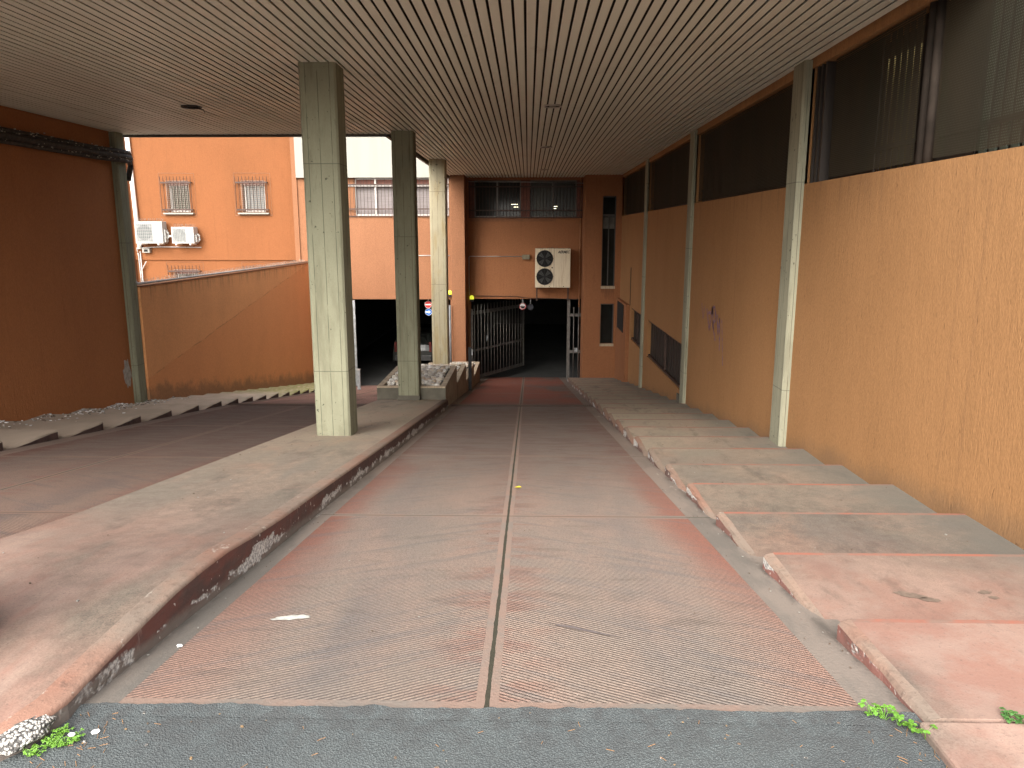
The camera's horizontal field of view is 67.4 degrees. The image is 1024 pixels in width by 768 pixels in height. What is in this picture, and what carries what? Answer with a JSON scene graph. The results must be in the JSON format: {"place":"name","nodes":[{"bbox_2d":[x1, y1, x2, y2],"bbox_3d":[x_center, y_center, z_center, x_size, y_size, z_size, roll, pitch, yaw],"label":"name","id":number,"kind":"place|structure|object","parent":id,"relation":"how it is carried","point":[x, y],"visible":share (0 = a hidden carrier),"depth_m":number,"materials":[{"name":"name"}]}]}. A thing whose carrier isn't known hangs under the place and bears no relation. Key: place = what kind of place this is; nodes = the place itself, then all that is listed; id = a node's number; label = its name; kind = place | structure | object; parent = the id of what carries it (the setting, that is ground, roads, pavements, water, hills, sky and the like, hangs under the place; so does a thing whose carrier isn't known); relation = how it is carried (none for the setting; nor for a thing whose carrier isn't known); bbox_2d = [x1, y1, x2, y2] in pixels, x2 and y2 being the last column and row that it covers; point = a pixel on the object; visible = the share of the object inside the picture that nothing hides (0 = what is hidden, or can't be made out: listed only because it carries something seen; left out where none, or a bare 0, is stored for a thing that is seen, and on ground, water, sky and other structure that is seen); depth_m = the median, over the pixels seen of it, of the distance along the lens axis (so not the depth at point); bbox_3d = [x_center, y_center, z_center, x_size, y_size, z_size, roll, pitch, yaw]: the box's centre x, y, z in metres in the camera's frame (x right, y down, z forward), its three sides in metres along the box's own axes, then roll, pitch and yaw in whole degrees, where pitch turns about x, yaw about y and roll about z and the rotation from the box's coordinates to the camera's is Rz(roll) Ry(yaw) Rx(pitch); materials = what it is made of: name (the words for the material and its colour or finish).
{"place":"outdoors","nodes":[
{"label":"outdoors","id":0,"kind":"place"},
{"bbox_2d":[0,383,314,450],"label":"stepped pavement","id":1,"kind":"structure","parent":0,"point":[17,434],"depth_m":12.40,"materials":[{"name":"concrete"}]},
{"bbox_2d":[0,105,134,420],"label":"boundary wall","id":2,"kind":"structure","parent":1,"relation":"on","point":[64,344],"depth_m":12.80,"materials":[{"name":"paint"}]},
{"bbox_2d":[0,126,132,180],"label":"cable bundle","id":3,"kind":"object","parent":2,"relation":"attached to","point":[19,138],"visible":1,"depth_m":12.75,"materials":[{"name":"black plastic"}]},
{"bbox_2d":[108,132,147,402],"bbox_3d":[-7.553,-2.158,14.958,0.320,5.240,0.310,0,11,1],"label":"concrete pilaster","id":4,"kind":"object","parent":2,"relation":"attached to","point":[128,270],"visible":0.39,"depth_m":14.88,"materials":[{"name":"grey concrete"}]},
{"bbox_2d":[0,396,197,427],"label":"debris","id":5,"kind":"object","parent":1,"relation":"on","point":[81,410],"visible":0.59,"depth_m":13.32,"materials":[{"name":"grey stone gravel"}]},
{"bbox_2d":[137,263,313,399],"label":"retaining wall","id":6,"kind":"structure","parent":1,"relation":"on","point":[231,332],"depth_m":19.61,"materials":[{"name":"paint"}]},
{"bbox_2d":[136,259,303,284],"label":"bird spikes","id":7,"kind":"object","parent":6,"relation":"on","point":[277,263],"visible":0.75,"depth_m":19.68,"materials":[{"name":"metal"}]},
{"bbox_2d":[136,261,307,284],"bbox_3d":[-7.269,-3.138,20.955,0.048,0.098,11.974,0,11,1],"label":"coping","id":8,"kind":"object","parent":6,"relation":"on","point":[162,280],"visible":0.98,"depth_m":18.51,"materials":[{"name":"grey concrete"}]},
{"bbox_2d":[0,385,377,538],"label":"ramp","id":9,"kind":"structure","parent":0,"point":[42,483],"depth_m":8.84,"materials":[{"name":"concrete"}]},
{"bbox_2d":[228,404,365,405],"bbox_3d":[-4.296,0.430,16.028,3.170,0.062,0.300,0,11,1],"label":"drain grate","id":10,"kind":"object","parent":9,"relation":"on","point":[284,404],"visible":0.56,"depth_m":15.96,"materials":[{"name":"metal"}]},
{"bbox_2d":[357,369,360,389],"bbox_3d":[-4.816,-0.126,24.177,0.110,0.710,0.100,0,11,1],"label":"gate post","id":11,"kind":"object","parent":9,"relation":"on","point":[358,379],"visible":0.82,"depth_m":24.14,"materials":[{"name":"metal"}]},
{"bbox_2d":[0,399,447,761],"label":"pavement","id":12,"kind":"structure","parent":0,"point":[138,574],"depth_m":4.02,"materials":[{"name":"concrete"}]},
{"bbox_2d":[3,414,405,601],"bbox_3d":[-2.148,0.745,7.505,1.152,1.226,8.971,0,11,1],"label":"debris","id":13,"kind":"object","parent":12,"relation":"on","point":[197,497],"visible":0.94,"depth_m":5.54,"materials":[{"name":"grey plastic"}]},
{"bbox_2d":[298,57,357,435],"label":"concrete column","id":14,"kind":"structure","parent":12,"relation":"on","point":[322,107],"depth_m":8.87,"materials":[{"name":"grey concrete"}]},
{"bbox_2d":[391,128,421,399],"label":"concrete column","id":15,"kind":"structure","parent":12,"relation":"on","point":[404,178],"depth_m":14.63,"materials":[{"name":"paint"}]},
{"bbox_2d":[357,323,580,384],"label":"garage floor","id":16,"kind":"structure","parent":0,"point":[545,348],"depth_m":35.33,"materials":[{"name":"concrete"}]},
{"bbox_2d":[393,327,432,365],"bbox_3d":[-3.953,-1.711,32.975,1.700,1.505,4.128,0,11,1],"label":"parked car","id":17,"kind":"object","parent":16,"relation":"on","point":[426,343],"visible":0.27,"depth_m":31.05,"materials":[{"name":"paint"}]},
{"bbox_2d":[289,137,624,377],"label":"garage building","id":18,"kind":"structure","parent":16,"relation":"on","point":[505,216],"depth_m":26.51,"materials":[{"name":"paint"}]},
{"bbox_2d":[353,300,357,385],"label":"sheet gate","id":19,"kind":"structure","parent":18,"relation":"attached to","point":[355,338],"depth_m":27.19,"materials":[{"name":"metal"}]},
{"bbox_2d":[348,178,448,216],"bbox_3d":[-3.995,-6.430,26.470,3.660,1.295,0.277,0,11,1],"label":"barred window","id":20,"kind":"structure","parent":18,"relation":"in","point":[367,197],"depth_m":26.54,"materials":[{"name":"paint"}]},
{"bbox_2d":[425,299,431,307],"bbox_3d":[-2.981,-2.969,27.316,0.250,0.535,0.025,0,11,1],"label":"traffic sign","id":21,"kind":"object","parent":18,"relation":"hanging from","point":[428,303],"visible":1,"depth_m":27.33,"materials":[{"name":"metal"}]},
{"bbox_2d":[425,308,431,314],"bbox_3d":[-2.976,-2.841,27.347,0.250,0.798,0.035,0,11,1],"label":"traffic sign","id":22,"kind":"object","parent":18,"relation":"hanging from","point":[428,311],"visible":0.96,"depth_m":27.39,"materials":[{"name":"metal"}]},
{"bbox_2d":[469,256,521,294],"bbox_3d":[-0.578,-3.789,26.822,1.862,1.345,0.024,0,11,1],"label":"conduit","id":23,"kind":"object","parent":18,"relation":"attached to","point":[491,256],"visible":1,"depth_m":26.69,"materials":[{"name":"grey plastic"}]},
{"bbox_2d":[471,299,523,377],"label":"barred gate","id":24,"kind":"structure","parent":18,"relation":"attached to","point":[494,309],"depth_m":28.59,"materials":[{"name":"grey paint"}]},
{"bbox_2d":[519,299,525,309],"bbox_3d":[0.382,-2.959,27.447,0.250,0.605,0.035,0,11,1],"label":"traffic sign","id":25,"kind":"object","parent":18,"relation":"hanging from","point":[522,305],"visible":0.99,"depth_m":27.47,"materials":[{"name":"metal"}]},
{"bbox_2d":[468,180,582,217],"bbox_3d":[0.489,-6.347,26.382,3.970,1.265,0.299,0,11,1],"label":"barred window","id":26,"kind":"structure","parent":18,"relation":"in","point":[487,198],"depth_m":26.45,"materials":[{"name":"black glass"}]},
{"bbox_2d":[522,255,529,258],"bbox_3d":[0.486,-4.401,26.633,0.270,0.160,0.126,0,11,1],"label":"junction box","id":27,"kind":"object","parent":18,"relation":"attached to","point":[525,256],"visible":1,"depth_m":26.57,"materials":[{"name":"grey plastic"}]},
{"bbox_2d":[527,299,533,309],"bbox_3d":[0.662,-2.946,27.448,0.240,0.630,0.026,0,11,1],"label":"traffic sign","id":28,"kind":"object","parent":18,"relation":"hanging from","point":[530,306],"visible":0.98,"depth_m":27.48,"materials":[{"name":"metal"}]},
{"bbox_2d":[501,296,580,299],"bbox_3d":[0.532,-3.035,26.937,3.820,0.181,0.022,0,11,1],"label":"cable","id":29,"kind":"object","parent":18,"relation":"attached to","point":[537,298],"visible":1,"depth_m":26.93,"materials":[{"name":"black metal"}]},
{"bbox_2d":[535,248,570,300],"bbox_3d":[1.397,-3.780,26.508,1.200,1.770,0.570,0,11,1],"label":"air conditioner","id":30,"kind":"object","parent":18,"relation":"attached to","point":[552,267],"visible":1,"depth_m":26.21,"materials":[{"name":"beige metal"}]},
{"bbox_2d":[566,300,580,379],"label":"fixed gate panel","id":31,"kind":"structure","parent":18,"relation":"attached to","point":[573,351],"depth_m":27.15,"materials":[{"name":"grey paint"}]},
{"bbox_2d":[578,178,581,368],"bbox_3d":[2.352,-3.640,26.780,0.040,6.870,0.035,0,11,1],"label":"conduit","id":32,"kind":"object","parent":18,"relation":"attached to","point":[579,263],"visible":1,"depth_m":26.62,"materials":[{"name":"metal"}]},
{"bbox_2d":[599,304,613,345],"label":"slit window","id":33,"kind":"structure","parent":18,"relation":"in","point":[606,312],"depth_m":26.06,"materials":[{"name":"black glass"}]},
{"bbox_2d":[601,196,615,288],"bbox_3d":[3.205,-4.683,25.480,0.470,3.020,0.190,0,11,1],"label":"slit window","id":34,"kind":"structure","parent":18,"relation":"in","point":[609,202],"depth_m":25.54,"materials":[{"name":"black glass"}]},
{"bbox_2d":[0,702,947,767],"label":"road","id":35,"kind":"structure","parent":0,"point":[209,736],"depth_m":2.55,"materials":[{"name":"grey asphalt"}]},
{"bbox_2d":[22,723,85,756],"bbox_3d":[-1.495,1.175,2.512,0.121,0.033,0.172,5,12,24],"label":"weed","id":36,"kind":"object","parent":35,"relation":"on","point":[52,741],"visible":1,"depth_m":2.52,"materials":[{"name":"green plant"}]},
{"bbox_2d":[91,729,99,733],"bbox_3d":[-1.398,1.167,2.580,0.029,0.012,0.020,-4,12,-20],"label":"paper scrap","id":37,"kind":"object","parent":35,"relation":"on","point":[95,731],"visible":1,"depth_m":2.57,"materials":[{"name":"white paper"}]},
{"bbox_2d":[73,711,869,765],"bbox_3d":[-0.096,1.186,2.499,3.085,0.004,0.390,0,11,1],"label":"debris","id":38,"kind":"object","parent":35,"relation":"on","point":[242,726],"visible":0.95,"depth_m":2.53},
{"bbox_2d":[31,713,946,767],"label":"dry needles","id":39,"kind":"object","parent":35,"relation":"on","point":[435,744],"visible":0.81,"depth_m":2.51,"materials":[{"name":"brown plant"}]},
{"bbox_2d":[614,0,1023,549],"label":"side building","id":40,"kind":"structure","parent":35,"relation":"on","point":[907,370],"depth_m":6.87,"materials":[{"name":"paint"}]},
{"bbox_2d":[617,301,623,332],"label":"low window","id":41,"kind":"structure","parent":40,"relation":"in","point":[620,307],"depth_m":24.46,"materials":[{"name":"black glass"}]},
{"bbox_2d":[624,167,644,214],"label":"window","id":42,"kind":"structure","parent":40,"relation":"in","point":[635,188],"depth_m":22.63,"materials":[{"name":"black glass"}]},
{"bbox_2d":[631,308,640,346],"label":"low window","id":43,"kind":"structure","parent":40,"relation":"in","point":[637,317],"depth_m":22.09,"materials":[{"name":"metal"}]},
{"bbox_2d":[638,159,650,387],"bbox_3d":[3.509,-2.735,20.338,0.100,6.190,0.340,0,11,1],"label":"concrete pilaster","id":44,"kind":"object","parent":40,"relation":"attached to","point":[647,185],"visible":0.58,"depth_m":20.19,"materials":[{"name":"grey concrete"}]},
{"bbox_2d":[648,321,680,387],"bbox_3d":[3.532,-0.747,17.599,0.090,0.950,4.638,0,11,1],"label":"low window","id":45,"kind":"structure","parent":40,"relation":"in","point":[665,351],"depth_m":17.56,"materials":[{"name":"metal"}]},
{"bbox_2d":[650,142,689,209],"bbox_3d":[3.625,-4.538,17.105,0.284,1.220,5.300,0,11,1],"label":"window","id":46,"kind":"structure","parent":40,"relation":"in","point":[671,177],"depth_m":16.92,"materials":[{"name":"black glass"}]},
{"bbox_2d":[679,130,698,403],"bbox_3d":[3.389,-2.058,14.714,0.110,5.340,0.360,0,11,1],"label":"concrete pilaster","id":47,"kind":"object","parent":40,"relation":"attached to","point":[693,162],"visible":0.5,"depth_m":14.58,"materials":[{"name":"grey concrete"}]},
{"bbox_2d":[702,305,722,365],"bbox_3d":[3.348,-0.887,12.880,0.001,0.900,1.682,0,11,1],"label":"graffiti","id":48,"kind":"object","parent":40,"relation":"attached to","point":[714,321],"visible":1,"depth_m":12.68,"materials":[{"name":"paint"}]},
{"bbox_2d":[698,85,792,201],"bbox_3d":[3.508,-3.432,11.499,0.285,1.220,5.410,0,11,1],"label":"window","id":49,"kind":"structure","parent":40,"relation":"in","point":[748,154],"depth_m":10.98,"materials":[{"name":"black glass"}]},
{"bbox_2d":[769,60,814,446],"bbox_3d":[3.258,-1.356,8.962,0.135,4.490,0.380,0,11,1],"label":"concrete pilaster","id":50,"kind":"object","parent":40,"relation":"attached to","point":[799,123],"visible":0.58,"depth_m":8.83,"materials":[{"name":"grey concrete"}]},
{"bbox_2d":[809,0,1023,182],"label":"window","id":51,"kind":"structure","parent":40,"relation":"in","point":[950,86],"depth_m":6.03,"materials":[{"name":"black glass"}]},
{"bbox_2d":[858,698,937,738],"bbox_3d":[1.317,1.145,2.612,0.085,0.053,0.264,-11,16,-44],"label":"weed","id":52,"kind":"object","parent":35,"relation":"on","point":[910,724],"visible":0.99,"depth_m":2.63,"materials":[{"name":"green plant"}]},
{"bbox_2d":[84,377,910,712],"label":"ramp","id":53,"kind":"structure","parent":0,"point":[484,557],"depth_m":3.83,"materials":[{"name":"concrete"}]},
{"bbox_2d":[377,365,456,405],"bbox_3d":[-1.984,0.247,16.591,1.370,0.890,2.470,0,11,1],"label":"pebble planter","id":54,"kind":"object","parent":53,"relation":"on","point":[446,389],"visible":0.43,"depth_m":15.35,"materials":[{"name":"concrete"}]},
{"bbox_2d":[449,305,451,361],"bbox_3d":[-2.093,-1.446,26.041,0.090,2.450,0.086,0,11,1],"label":"downpipe","id":55,"kind":"object","parent":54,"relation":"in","point":[450,341],"visible":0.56,"depth_m":25.98,"materials":[{"name":"grey metal"}]},
{"bbox_2d":[425,364,465,398],"bbox_3d":[-1.931,0.169,19.230,1.370,0.920,2.580,0,11,1],"label":"pebble planter","id":56,"kind":"object","parent":53,"relation":"on","point":[461,382],"visible":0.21,"depth_m":19.30,"materials":[{"name":"concrete"}]},
{"bbox_2d":[421,363,459,372],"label":"pebbles","id":57,"kind":"object","parent":56,"relation":"in","point":[457,365],"visible":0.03,"depth_m":19.99,"materials":[{"name":"stone"}]},
{"bbox_2d":[428,362,473,391],"bbox_3d":[-1.873,0.049,22.060,1.370,0.860,2.940,0,11,1],"label":"pebble planter","id":58,"kind":"object","parent":53,"relation":"on","point":[467,388],"visible":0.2,"depth_m":22.79,"materials":[{"name":"concrete"}]},
{"bbox_2d":[429,157,449,363],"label":"concrete column","id":59,"kind":"structure","parent":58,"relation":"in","point":[439,249],"depth_m":20.18,"materials":[{"name":"grey concrete"}]},
{"bbox_2d":[468,347,472,390],"bbox_3d":[-1.133,-0.388,21.000,0.130,1.240,0.100,0,11,1],"label":"key switch post","id":60,"kind":"object","parent":53,"relation":"on","point":[470,351],"visible":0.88,"depth_m":20.96,"materials":[{"name":"black metal"}]},
{"bbox_2d":[474,362,479,384],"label":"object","id":61,"kind":"object","parent":53,"relation":"on","point":[476,372],"visible":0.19,"depth_m":25.09,"materials":[{"name":"concrete"}]},
{"bbox_2d":[125,484,851,694],"bbox_3d":[-0.001,0.990,5.635,2.903,0.802,5.586,0,11,1],"label":"debris","id":62,"kind":"object","parent":53,"relation":"on","point":[524,530],"visible":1,"depth_m":3.68,"materials":[{"name":"grey plastic"}]},
{"bbox_2d":[451,404,592,406],"bbox_3d":[0.207,0.447,15.896,2.900,0.056,0.300,0,11,1],"label":"drain grate","id":63,"kind":"object","parent":53,"relation":"on","point":[526,405],"visible":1,"depth_m":15.88,"materials":[{"name":"metal"}]},
{"bbox_2d":[567,378,1023,722],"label":"stepped pavement","id":64,"kind":"structure","parent":0,"point":[917,602],"depth_m":4.69,"materials":[{"name":"concrete"}]},
{"bbox_2d":[919,722,1023,767],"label":"pavement","id":65,"kind":"structure","parent":0,"point":[972,745],"depth_m":2.48,"materials":[{"name":"concrete"}]},
{"bbox_2d":[999,707,1023,723],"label":"weed","id":66,"kind":"object","parent":65,"relation":"on","point":[1005,713],"visible":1,"depth_m":2.58,"materials":[{"name":"green plant"}]},
{"label":"courtyard","id":67,"kind":"structure","parent":0,"visible":0},
{"bbox_2d":[108,131,295,281],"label":"orange facade building","id":68,"kind":"structure","parent":67,"relation":"on","point":[230,199],"depth_m":27.36,"materials":[{"name":"paint"}]},
{"bbox_2d":[125,138,141,248],"bbox_3d":[-13.459,-7.037,27.234,0.250,4.443,0.150,0,11,1],"label":"downpipe","id":69,"kind":"object","parent":68,"relation":"attached to","point":[133,192],"visible":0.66,"depth_m":27.25,"materials":[{"name":"white plastic"}]},
{"bbox_2d":[142,248,151,252],"bbox_3d":[-13.164,-4.812,27.683,0.270,0.160,0.163,0,11,1],"label":"junction box","id":70,"kind":"object","parent":68,"relation":"attached to","point":[146,250],"visible":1,"depth_m":27.61,"materials":[{"name":"grey plastic"}]},
{"bbox_2d":[134,218,169,244],"bbox_3d":[-12.798,-5.434,27.393,1.128,0.932,0.478,0,11,1],"label":"air conditioner","id":71,"kind":"object","parent":68,"relation":"attached to","point":[147,232],"visible":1,"depth_m":27.20,"materials":[{"name":"metal"}]},
{"bbox_2d":[136,246,201,281],"bbox_3d":[-12.362,-3.653,27.916,2.368,2.656,0.050,0,11,1],"label":"conduit","id":72,"kind":"object","parent":68,"relation":"attached to","point":[140,267],"visible":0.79,"depth_m":27.75,"materials":[{"name":"grey plastic"}]},
{"bbox_2d":[158,176,196,215],"bbox_3d":[-11.902,-6.756,27.387,1.277,1.477,0.335,0,11,1],"label":"window","id":73,"kind":"structure","parent":68,"relation":"in","point":[179,190],"depth_m":27.34,"materials":[{"name":"white glass"}]},
{"bbox_2d":[166,262,203,277],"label":"window","id":74,"kind":"structure","parent":68,"relation":"in","point":[179,271],"depth_m":27.83,"materials":[{"name":"grey glass"}]},
{"bbox_2d":[171,224,200,244],"bbox_3d":[-11.588,-5.336,27.387,0.928,0.742,0.478,0,11,1],"label":"air conditioner","id":75,"kind":"object","parent":68,"relation":"attached to","point":[186,235],"visible":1,"depth_m":27.19,"materials":[{"name":"metal"}]},
{"bbox_2d":[233,176,271,215],"bbox_3d":[-9.208,-6.745,27.333,1.307,1.477,0.335,0,11,1],"label":"window","id":76,"kind":"structure","parent":68,"relation":"in","point":[255,201],"depth_m":27.28,"materials":[{"name":"grey glass"}]},
{"bbox_3d":[-2.284,-0.631,2.579,0.415,3.540,0.410,0,11,1],"label":"concrete column","id":77,"kind":"object","parent":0,"visible":0},
{"bbox_2d":[0,0,907,178],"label":"canopy","id":78,"kind":"object","parent":77,"relation":"on","point":[469,88],"visible":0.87,"depth_m":8.69,"materials":[{"name":"paint"}]},
{"bbox_2d":[180,105,204,112],"bbox_3d":[-4.775,-4.089,11.445,0.302,0.094,0.302,-8,14,-36],"label":"ceiling light","id":79,"kind":"object","parent":78,"relation":"attached to","point":[190,106],"visible":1,"depth_m":11.40,"materials":[{"name":"black metal"}]},
{"bbox_2d":[544,104,561,107],"bbox_3d":[0.604,-4.109,11.359,0.276,0.023,0.276,0,11,1],"label":"ceiling light","id":80,"kind":"object","parent":78,"relation":"attached to","point":[553,106],"visible":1,"depth_m":11.32,"materials":[{"name":"metal"}]}
]}

